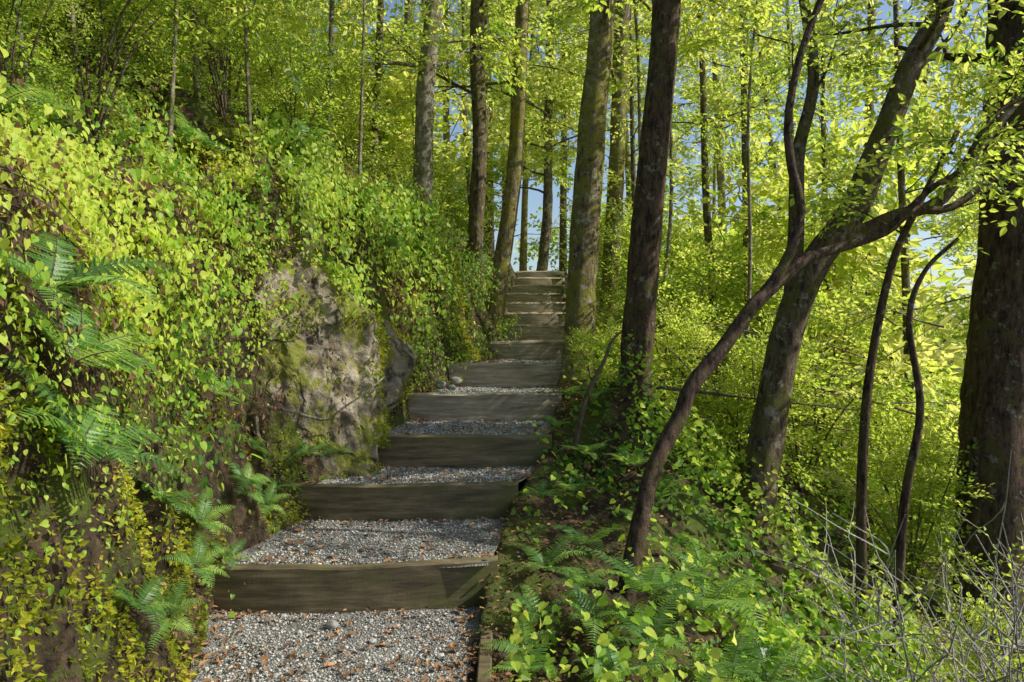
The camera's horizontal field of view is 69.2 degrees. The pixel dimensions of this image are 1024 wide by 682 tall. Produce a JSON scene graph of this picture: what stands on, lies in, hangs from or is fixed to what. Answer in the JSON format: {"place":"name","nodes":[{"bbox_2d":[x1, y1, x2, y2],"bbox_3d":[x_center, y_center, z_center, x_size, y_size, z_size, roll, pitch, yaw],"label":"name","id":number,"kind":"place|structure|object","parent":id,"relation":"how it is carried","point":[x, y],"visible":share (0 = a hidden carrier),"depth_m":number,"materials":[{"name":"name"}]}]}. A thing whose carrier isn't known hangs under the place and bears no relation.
{"place":"outdoors","nodes":[
{"label":"outdoors","id":0,"kind":"place"},
{"bbox_2d":[190,274,565,681],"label":"gravel path","id":1,"kind":"structure","parent":0,"point":[474,622],"depth_m":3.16,"materials":[{"name":"gravel"}]},
{"bbox_2d":[211,555,497,613],"bbox_3d":[-0.728,1.131,3.319,1.337,0.294,0.123,0,0,-4],"label":"timber step","id":2,"kind":"object","parent":1,"relation":"on","point":[333,589],"visible":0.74,"depth_m":3.27,"materials":[{"name":"wood"}]},
{"bbox_2d":[290,481,517,521],"bbox_3d":[-0.600,0.918,4.139,1.272,0.266,0.122,0,0,-1],"label":"timber step","id":3,"kind":"object","parent":1,"relation":"on","point":[436,501],"visible":0.81,"depth_m":4.09,"materials":[{"name":"wood"}]},
{"bbox_2d":[377,434,551,468],"bbox_3d":[-0.369,0.718,4.699,1.248,0.265,0.123,0,0,-1],"label":"timber step","id":4,"kind":"object","parent":1,"relation":"on","point":[469,451],"visible":0.74,"depth_m":4.65,"materials":[{"name":"wood"}]},
{"bbox_2d":[406,393,560,421],"bbox_3d":[-0.235,0.515,5.544,1.210,0.263,0.132,0,0,0],"label":"timber step","id":5,"kind":"object","parent":1,"relation":"on","point":[487,406],"visible":0.83,"depth_m":5.49,"materials":[{"name":"wood"}]},
{"bbox_2d":[447,362,561,387],"bbox_3d":[-0.039,0.316,6.289,1.111,0.274,0.122,0,0,-1],"label":"timber step","id":6,"kind":"object","parent":1,"relation":"on","point":[498,375],"visible":0.71,"depth_m":6.24,"materials":[{"name":"wood"}]},
{"bbox_2d":[490,339,563,359],"bbox_3d":[0.266,0.118,7.760,0.984,0.275,0.160,0,0,-7],"label":"timber step","id":7,"kind":"object","parent":1,"relation":"on","point":[539,349],"visible":0.56,"depth_m":7.69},
{"bbox_2d":[504,324,563,339],"bbox_3d":[0.376,-0.086,9.659,1.026,0.279,0.162,0,0,-7],"label":"timber step","id":8,"kind":"object","parent":1,"relation":"on","point":[547,332],"visible":0.56,"depth_m":9.59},
{"bbox_2d":[0,0,1001,681],"bbox_3d":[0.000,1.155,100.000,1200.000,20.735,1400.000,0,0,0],"label":"ground","id":9,"kind":"structure","parent":0,"point":[236,520],"depth_m":3.57,"materials":[{"name":"plant"}]},
{"bbox_2d":[0,83,89,129],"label":"fern","id":10,"kind":"object","parent":9,"relation":"on","point":[15,94],"visible":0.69,"depth_m":3.00,"materials":[{"name":"green plant"}]},
{"bbox_2d":[0,0,104,122],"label":"shrub","id":11,"kind":"object","parent":9,"relation":"on","point":[16,29],"visible":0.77,"depth_m":3.08,"materials":[{"name":"green plant"}]},
{"bbox_2d":[5,289,174,399],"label":"fern","id":12,"kind":"object","parent":9,"relation":"on","point":[105,347],"visible":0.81,"depth_m":2.21,"materials":[{"name":"green plant"}]},
{"bbox_2d":[0,231,180,309],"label":"fern","id":13,"kind":"object","parent":9,"relation":"on","point":[57,270],"visible":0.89,"depth_m":2.04,"materials":[{"name":"green plant"}]},
{"bbox_2d":[0,353,186,478],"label":"fern","id":14,"kind":"object","parent":9,"relation":"on","point":[64,424],"visible":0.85,"depth_m":2.12,"materials":[{"name":"green plant"}]},
{"bbox_2d":[1,0,223,100],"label":"shrub","id":15,"kind":"object","parent":9,"relation":"on","point":[148,67],"visible":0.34,"depth_m":4.79,"materials":[{"name":"green plant"}]},
{"bbox_2d":[2,0,230,138],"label":"shrub","id":16,"kind":"object","parent":9,"relation":"on","point":[104,46],"visible":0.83,"depth_m":3.87,"materials":[{"name":"green plant"}]},
{"bbox_2d":[112,575,183,630],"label":"fern","id":17,"kind":"object","parent":9,"relation":"on","point":[143,594],"visible":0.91,"depth_m":2.42,"materials":[{"name":"green plant"}]},
{"bbox_2d":[1,0,323,135],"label":"sapling","id":18,"kind":"object","parent":9,"relation":"on","point":[222,35],"visible":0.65,"depth_m":4.46,"materials":[{"name":"green plant"}]},
{"bbox_2d":[146,575,203,651],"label":"fern","id":19,"kind":"object","parent":9,"relation":"on","point":[173,618],"visible":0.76,"depth_m":2.59,"materials":[{"name":"green plant"}]},
{"bbox_2d":[151,101,233,153],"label":"fern","id":20,"kind":"object","parent":9,"relation":"on","point":[185,127],"visible":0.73,"depth_m":4.50,"materials":[{"name":"green plant"}]},
{"bbox_2d":[163,531,229,587],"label":"fern","id":21,"kind":"object","parent":9,"relation":"on","point":[187,558],"visible":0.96,"depth_m":3.01,"materials":[{"name":"green plant"}]},
{"bbox_2d":[174,489,234,536],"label":"fern","id":22,"kind":"object","parent":9,"relation":"on","point":[208,523],"visible":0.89,"depth_m":3.22,"materials":[{"name":"green plant"}]},
{"bbox_2d":[98,0,311,109],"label":"shrub","id":23,"kind":"object","parent":9,"relation":"on","point":[230,59],"visible":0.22,"depth_m":6.23,"materials":[{"name":"green plant"}]},
{"bbox_2d":[115,0,300,126],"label":"shrub","id":24,"kind":"object","parent":9,"relation":"on","point":[222,105],"visible":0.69,"depth_m":5.18,"materials":[{"name":"green plant"}]},
{"bbox_2d":[119,0,300,102],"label":"shrub","id":25,"kind":"object","parent":9,"relation":"on","point":[216,50],"visible":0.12,"depth_m":7.31,"materials":[{"name":"green plant"}]},
{"bbox_2d":[36,0,411,139],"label":"sapling","id":26,"kind":"object","parent":9,"relation":"on","point":[247,65],"visible":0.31,"depth_m":5.08,"materials":[{"name":"green plant"}]},
{"bbox_2d":[0,132,450,482],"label":"dead growth","id":27,"kind":"object","parent":9,"relation":"on","point":[35,201],"visible":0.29,"depth_m":2.42,"materials":[{"name":"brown plant"}]},
{"bbox_2d":[0,87,483,681],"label":"bank moss","id":28,"kind":"object","parent":9,"relation":"on","point":[136,505],"visible":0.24,"depth_m":2.86,"materials":[{"name":"plant"}]},
{"bbox_2d":[119,0,375,112],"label":"shrub","id":29,"kind":"object","parent":9,"relation":"on","point":[298,19],"visible":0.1,"depth_m":8.30,"materials":[{"name":"green plant"}]},
{"bbox_2d":[166,0,330,168],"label":"sapling","id":30,"kind":"object","parent":9,"relation":"on","point":[252,17],"visible":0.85,"depth_m":4.85,"materials":[{"name":"green plant"}]},
{"bbox_2d":[0,0,530,678],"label":"bank ground cover","id":31,"kind":"object","parent":9,"relation":"on","point":[272,140],"visible":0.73,"depth_m":3.47,"materials":[{"name":"green plant"}]},
{"bbox_2d":[227,0,373,154],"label":"shrub","id":32,"kind":"object","parent":9,"relation":"on","point":[299,58],"visible":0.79,"depth_m":6.09,"materials":[{"name":"green plant"}]},
{"bbox_2d":[250,0,391,159],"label":"sapling","id":33,"kind":"object","parent":9,"relation":"on","point":[332,12],"visible":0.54,"depth_m":7.08,"materials":[{"name":"green plant"}]},
{"bbox_2d":[254,18,412,180],"bbox_3d":[-1.935,-2.306,7.493,1.440,1.684,1.629,0,0,41],"label":"shrub","id":34,"kind":"object","parent":9,"relation":"on","point":[371,88],"visible":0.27,"depth_m":7.39,"materials":[{"name":"green plant"}]},
{"bbox_2d":[251,251,416,477],"bbox_3d":[-1.431,0.431,4.936,1.497,1.965,1.673,0,0,0],"label":"rock outcrop","id":35,"kind":"object","parent":9,"relation":"on","point":[300,353],"visible":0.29,"depth_m":4.38,"materials":[{"name":"stone"}]},
{"bbox_2d":[228,0,469,174],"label":"sapling","id":36,"kind":"object","parent":9,"relation":"on","point":[420,41],"visible":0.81,"depth_m":6.67,"materials":[{"name":"green plant"}]},
{"bbox_2d":[294,78,418,176],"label":"shrub","id":37,"kind":"object","parent":9,"relation":"on","point":[352,135],"visible":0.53,"depth_m":7.21,"materials":[{"name":"green plant"}]},
{"bbox_2d":[334,83,461,199],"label":"shrub","id":38,"kind":"object","parent":9,"relation":"on","point":[386,135],"visible":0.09,"depth_m":11.31,"materials":[{"name":"green plant"}]},
{"bbox_2d":[310,0,510,213],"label":"shrub","id":39,"kind":"object","parent":9,"relation":"on","point":[397,78],"visible":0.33,"depth_m":11.28,"materials":[{"name":"green plant"}]},
{"bbox_2d":[276,0,546,216],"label":"tree","id":40,"kind":"object","parent":9,"relation":"on","point":[424,125],"visible":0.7,"depth_m":7.45,"materials":[{"name":"green plant"}]},
{"bbox_2d":[395,139,486,235],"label":"shrub","id":41,"kind":"object","parent":9,"relation":"on","point":[439,174],"visible":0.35,"depth_m":9.23,"materials":[{"name":"green plant"}]},
{"bbox_2d":[339,0,544,289],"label":"tree","id":42,"kind":"object","parent":9,"relation":"on","point":[477,91],"visible":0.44,"depth_m":8.73,"materials":[{"name":"brown plant"}]},
{"bbox_2d":[387,0,534,167],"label":"tree","id":43,"kind":"object","parent":9,"relation":"on","point":[445,117],"visible":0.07,"depth_m":22.02,"materials":[{"name":"green plant"}]},
{"bbox_2d":[434,180,517,254],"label":"shrub","id":44,"kind":"object","parent":9,"relation":"on","point":[460,223],"visible":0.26,"depth_m":18.56,"materials":[{"name":"green plant"}]},
{"bbox_2d":[385,0,584,336],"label":"tree","id":45,"kind":"object","parent":9,"relation":"on","point":[506,230],"visible":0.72,"depth_m":8.94,"materials":[{"name":"green plant"}]},
{"bbox_2d":[395,0,575,246],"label":"sapling","id":46,"kind":"object","parent":9,"relation":"on","point":[486,24],"visible":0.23,"depth_m":10.33,"materials":[{"name":"green plant"}]},
{"bbox_2d":[440,3,572,269],"bbox_3d":[-0.059,-6.950,26.367,5.732,13.530,4.216,0,0,-44],"label":"tree","id":47,"kind":"object","parent":9,"relation":"on","point":[535,247],"visible":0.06,"depth_m":26.29,"materials":[{"name":"green plant"}]},
{"bbox_2d":[84,236,930,681],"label":"leaf litter","id":48,"kind":"object","parent":9,"relation":"on","point":[348,622],"visible":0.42,"depth_m":3.30,"materials":[{"name":"plant"}]},
{"bbox_2d":[477,616,554,670],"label":"fern","id":49,"kind":"object","parent":9,"relation":"on","point":[531,642],"visible":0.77,"depth_m":2.75,"materials":[{"name":"green plant"}]},
{"bbox_2d":[460,0,607,270],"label":"tree","id":50,"kind":"object","parent":9,"relation":"on","point":[523,241],"visible":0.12,"depth_m":21.44,"materials":[{"name":"green plant"}]},
{"bbox_2d":[449,0,646,270],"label":"tree","id":51,"kind":"object","parent":9,"relation":"on","point":[546,175],"visible":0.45,"depth_m":16.32,"materials":[{"name":"green plant"}]},
{"bbox_2d":[520,536,585,571],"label":"fern","id":52,"kind":"object","parent":9,"relation":"on","point":[541,562],"visible":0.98,"depth_m":3.37,"materials":[{"name":"green plant"}]},
{"bbox_2d":[554,0,588,274],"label":"tree","id":53,"kind":"object","parent":9,"relation":"on","point":[563,229],"visible":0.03,"depth_m":21.94,"materials":[{"name":"brown plant"}]},
{"bbox_2d":[561,323,621,387],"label":"shrub","id":54,"kind":"object","parent":9,"relation":"on","point":[587,349],"visible":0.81,"depth_m":5.57,"materials":[{"name":"green plant"}]},
{"bbox_2d":[550,577,643,646],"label":"fern","id":55,"kind":"object","parent":9,"relation":"on","point":[583,601],"visible":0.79,"depth_m":2.91,"materials":[{"name":"green plant"}]},
{"bbox_2d":[555,11,699,218],"bbox_3d":[3.350,-6.365,22.455,4.590,13.708,4.373,0,0,16],"label":"tree","id":56,"kind":"object","parent":9,"relation":"on","point":[684,149],"visible":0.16,"depth_m":22.04,"materials":[{"name":"green plant"}]},
{"bbox_2d":[506,0,749,334],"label":"tree","id":57,"kind":"object","parent":9,"relation":"on","point":[622,23],"visible":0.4,"depth_m":8.92,"materials":[{"name":"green plant"}]},
{"bbox_2d":[573,635,686,681],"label":"fern","id":58,"kind":"object","parent":9,"relation":"on","point":[611,656],"visible":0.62,"depth_m":2.52,"materials":[{"name":"green plant"}]},
{"bbox_2d":[500,0,773,388],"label":"tree","id":59,"kind":"object","parent":9,"relation":"on","point":[584,236],"visible":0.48,"depth_m":6.22,"materials":[{"name":"green plant"}]},
{"bbox_2d":[567,0,714,209],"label":"sapling","id":60,"kind":"object","parent":9,"relation":"on","point":[633,130],"visible":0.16,"depth_m":11.00,"materials":[{"name":"green plant"}]},
{"bbox_2d":[527,0,758,339],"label":"sapling","id":61,"kind":"object","parent":9,"relation":"on","point":[584,43],"visible":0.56,"depth_m":7.47,"materials":[{"name":"green plant"}]},
{"bbox_2d":[573,546,717,596],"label":"fern","id":62,"kind":"object","parent":9,"relation":"on","point":[637,581],"visible":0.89,"depth_m":3.02,"materials":[{"name":"green plant"}]},
{"bbox_2d":[609,592,694,668],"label":"fern","id":63,"kind":"object","parent":9,"relation":"on","point":[639,631],"visible":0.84,"depth_m":2.72,"materials":[{"name":"green plant"}]},
{"bbox_2d":[596,216,729,325],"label":"shrub","id":64,"kind":"object","parent":9,"relation":"on","point":[612,238],"visible":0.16,"depth_m":8.27,"materials":[{"name":"green plant"}]},
{"bbox_2d":[536,0,792,407],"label":"tree","id":65,"kind":"object","parent":9,"relation":"on","point":[639,314],"visible":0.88,"depth_m":5.12,"materials":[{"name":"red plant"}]},
{"bbox_2d":[598,238,746,376],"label":"shrub","id":66,"kind":"object","parent":9,"relation":"on","point":[671,279],"visible":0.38,"depth_m":6.54,"materials":[{"name":"green plant"}]},
{"bbox_2d":[608,296,737,419],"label":"shrub","id":67,"kind":"object","parent":9,"relation":"on","point":[685,352],"visible":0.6,"depth_m":5.54,"materials":[{"name":"green plant"}]},
{"bbox_2d":[565,1,783,363],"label":"sapling","id":68,"kind":"object","parent":9,"relation":"on","point":[616,85],"visible":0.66,"depth_m":6.61,"materials":[{"name":"green plant"}]},
{"bbox_2d":[572,1,799,388],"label":"sapling","id":69,"kind":"object","parent":9,"relation":"on","point":[704,104],"visible":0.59,"depth_m":7.82,"materials":[{"name":"green plant"}]},
{"bbox_2d":[628,576,764,626],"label":"fern","id":70,"kind":"object","parent":9,"relation":"on","point":[703,604],"visible":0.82,"depth_m":3.10,"materials":[{"name":"green plant"}]},
{"bbox_2d":[662,538,753,577],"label":"fern","id":71,"kind":"object","parent":9,"relation":"on","point":[696,554],"visible":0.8,"depth_m":3.72,"materials":[{"name":"green plant"}]},
{"bbox_2d":[667,62,757,268],"bbox_3d":[6.760,-3.361,26.484,4.164,13.055,4.371,0,0,13],"label":"tree","id":72,"kind":"object","parent":9,"relation":"on","point":[699,181],"visible":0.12,"depth_m":26.40,"materials":[{"name":"green plant"}]},
{"bbox_2d":[654,233,780,389],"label":"shrub","id":73,"kind":"object","parent":9,"relation":"on","point":[739,303],"visible":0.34,"depth_m":6.97,"materials":[{"name":"green plant"}]},
{"bbox_2d":[678,631,790,681],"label":"fern","id":74,"kind":"object","parent":9,"relation":"on","point":[740,666],"visible":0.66,"depth_m":2.74,"materials":[{"name":"green plant"}]},
{"bbox_2d":[634,0,835,233],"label":"tree","id":75,"kind":"object","parent":9,"relation":"on","point":[721,175],"visible":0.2,"depth_m":18.02,"materials":[{"name":"green plant"}]},
{"bbox_2d":[646,0,855,399],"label":"sapling","id":76,"kind":"object","parent":9,"relation":"on","point":[744,167],"visible":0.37,"depth_m":9.02,"materials":[{"name":"green plant"}]},
{"bbox_2d":[678,322,824,467],"bbox_3d":[1.718,0.453,5.323,1.008,1.179,1.140,0,0,11],"label":"shrub","id":77,"kind":"object","parent":9,"relation":"on","point":[737,379],"visible":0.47,"depth_m":5.28,"materials":[{"name":"green plant"}]},
{"bbox_2d":[508,305,1001,681],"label":"slope ground cover","id":78,"kind":"object","parent":9,"relation":"on","point":[774,631],"visible":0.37,"depth_m":4.02,"materials":[{"name":"green plant"}]},
{"bbox_2d":[636,0,886,431],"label":"sapling","id":79,"kind":"object","parent":9,"relation":"on","point":[694,216],"visible":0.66,"depth_m":6.28,"materials":[{"name":"green plant"}]},
{"bbox_2d":[716,626,811,681],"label":"fern","id":80,"kind":"object","parent":9,"relation":"on","point":[778,663],"visible":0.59,"depth_m":2.95,"materials":[{"name":"green plant"}]},
{"bbox_2d":[685,0,902,457],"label":"sapling","id":81,"kind":"object","parent":9,"relation":"on","point":[825,101],"visible":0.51,"depth_m":6.78,"materials":[{"name":"green plant"}]},
{"bbox_2d":[698,0,894,249],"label":"tree","id":82,"kind":"object","parent":9,"relation":"on","point":[738,153],"visible":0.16,"depth_m":20.90,"materials":[{"name":"green plant"}]},
{"bbox_2d":[715,265,915,467],"bbox_3d":[2.570,0.233,6.326,1.734,1.901,1.797,0,0,37],"label":"shrub","id":83,"kind":"object","parent":9,"relation":"on","point":[839,324],"visible":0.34,"depth_m":6.11,"materials":[{"name":"green plant"}]},
{"bbox_2d":[616,0,1023,601],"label":"tree","id":84,"kind":"object","parent":9,"relation":"on","point":[786,270],"visible":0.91,"depth_m":3.81,"materials":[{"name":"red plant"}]},
{"bbox_2d":[716,309,925,505],"bbox_3d":[2.124,0.510,5.668,1.296,1.515,1.466,0,0,-25],"label":"shrub","id":85,"kind":"object","parent":9,"relation":"on","point":[797,467],"visible":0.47,"depth_m":5.43,"materials":[{"name":"green plant"}]},
{"bbox_2d":[664,82,980,460],"bbox_3d":[3.244,-0.621,7.693,3.580,4.028,3.153,0,0,-28],"label":"shrub","id":86,"kind":"object","parent":9,"relation":"on","point":[836,277],"visible":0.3,"depth_m":7.24,"materials":[{"name":"green plant"}]},
{"bbox_2d":[686,163,967,420],"bbox_3d":[4.440,-0.570,10.280,3.300,4.216,3.747,0,0,-40],"label":"shrub","id":87,"kind":"object","parent":9,"relation":"on","point":[914,242],"visible":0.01,"depth_m":9.78,"materials":[{"name":"green plant"}]},
{"bbox_2d":[713,0,958,451],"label":"sapling","id":88,"kind":"object","parent":9,"relation":"on","point":[824,129],"visible":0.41,"depth_m":7.75,"materials":[{"name":"green plant"}]},
{"bbox_2d":[690,0,1023,535],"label":"tree","id":89,"kind":"object","parent":9,"relation":"on","point":[766,437],"visible":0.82,"depth_m":4.54,"materials":[{"name":"green plant"}]},
{"bbox_2d":[750,13,986,485],"bbox_3d":[5.122,-2.010,10.120,3.784,8.319,2.899,0,0,11],"label":"tree","id":90,"kind":"object","parent":9,"relation":"on","point":[973,230],"visible":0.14,"depth_m":9.78,"materials":[{"name":"green plant"}]},
{"bbox_2d":[786,0,981,487],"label":"sapling","id":91,"kind":"object","parent":9,"relation":"on","point":[905,277],"visible":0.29,"depth_m":7.03,"materials":[{"name":"green plant"}]},
{"bbox_2d":[809,362,961,562],"bbox_3d":[3.087,1.011,5.906,1.629,1.684,1.440,0,0,27],"label":"shrub","id":92,"kind":"object","parent":9,"relation":"on","point":[885,414],"visible":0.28,"depth_m":5.66,"materials":[{"name":"green plant"}]},
{"bbox_2d":[754,496,1023,681],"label":"twiggy shrub","id":93,"kind":"object","parent":9,"relation":"on","point":[874,612],"visible":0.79,"depth_m":3.38,"materials":[{"name":"grey plant"}]},
{"bbox_2d":[766,536,1023,681],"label":"twiggy shrub","id":94,"kind":"object","parent":9,"relation":"on","point":[965,673],"visible":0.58,"depth_m":3.16,"materials":[{"name":"grey plant"}]},
{"bbox_2d":[767,45,1023,624],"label":"sapling","id":95,"kind":"object","parent":9,"relation":"on","point":[861,484],"visible":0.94,"depth_m":4.15,"materials":[{"name":"green plant"}]},
{"bbox_2d":[772,523,1023,681],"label":"twiggy shrub","id":96,"kind":"object","parent":9,"relation":"on","point":[999,658],"visible":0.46,"depth_m":2.65,"materials":[{"name":"grey plant"}]},
{"bbox_2d":[842,309,964,489],"bbox_3d":[4.988,0.877,9.480,2.305,2.596,2.926,0,0,40],"label":"shrub","id":97,"kind":"object","parent":9,"relation":"on","point":[940,343],"visible":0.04,"depth_m":8.86,"materials":[{"name":"green plant"}]},
{"bbox_2d":[806,450,1023,681],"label":"twiggy shrub","id":98,"kind":"object","parent":9,"relation":"on","point":[935,631],"visible":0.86,"depth_m":2.63,"materials":[{"name":"grey plant"}]},
{"bbox_2d":[811,514,1023,681],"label":"twiggy shrub","id":99,"kind":"object","parent":9,"relation":"on","point":[972,648],"visible":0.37,"depth_m":3.56,"materials":[{"name":"grey plant"}]},
{"bbox_2d":[814,507,1023,681],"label":"twiggy shrub","id":100,"kind":"object","parent":9,"relation":"on","point":[990,626],"visible":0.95,"depth_m":2.66,"materials":[{"name":"grey plant"}]},
{"bbox_2d":[816,414,1023,592],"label":"shrub","id":101,"kind":"object","parent":9,"relation":"on","point":[892,468],"visible":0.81,"depth_m":4.85,"materials":[{"name":"green plant"}]},
{"bbox_2d":[886,399,958,583],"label":"shrub","id":102,"kind":"object","parent":9,"relation":"on","point":[956,449],"visible":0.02,"depth_m":5.50,"materials":[{"name":"green plant"}]},
{"bbox_2d":[832,0,1023,681],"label":"tree","id":103,"kind":"object","parent":9,"relation":"on","point":[991,415],"visible":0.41,"depth_m":4.67,"materials":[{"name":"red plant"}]},
{"bbox_2d":[874,528,1023,681],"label":"twiggy shrub","id":104,"kind":"object","parent":9,"relation":"on","point":[945,590],"visible":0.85,"depth_m":2.76,"materials":[{"name":"grey plant"}]},
{"bbox_2d":[879,575,1023,681],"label":"shrub","id":105,"kind":"object","parent":9,"relation":"on","point":[976,625],"visible":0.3,"depth_m":3.89,"materials":[{"name":"green plant"}]},
{"bbox_2d":[888,191,1023,670],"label":"sapling","id":106,"kind":"object","parent":9,"relation":"on","point":[901,539],"visible":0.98,"depth_m":3.98,"materials":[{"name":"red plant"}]},
{"bbox_2d":[236,0,987,348],"label":"sky","id":107,"kind":"structure","parent":0,"point":[535,198],"materials":[{"name":"blue"}]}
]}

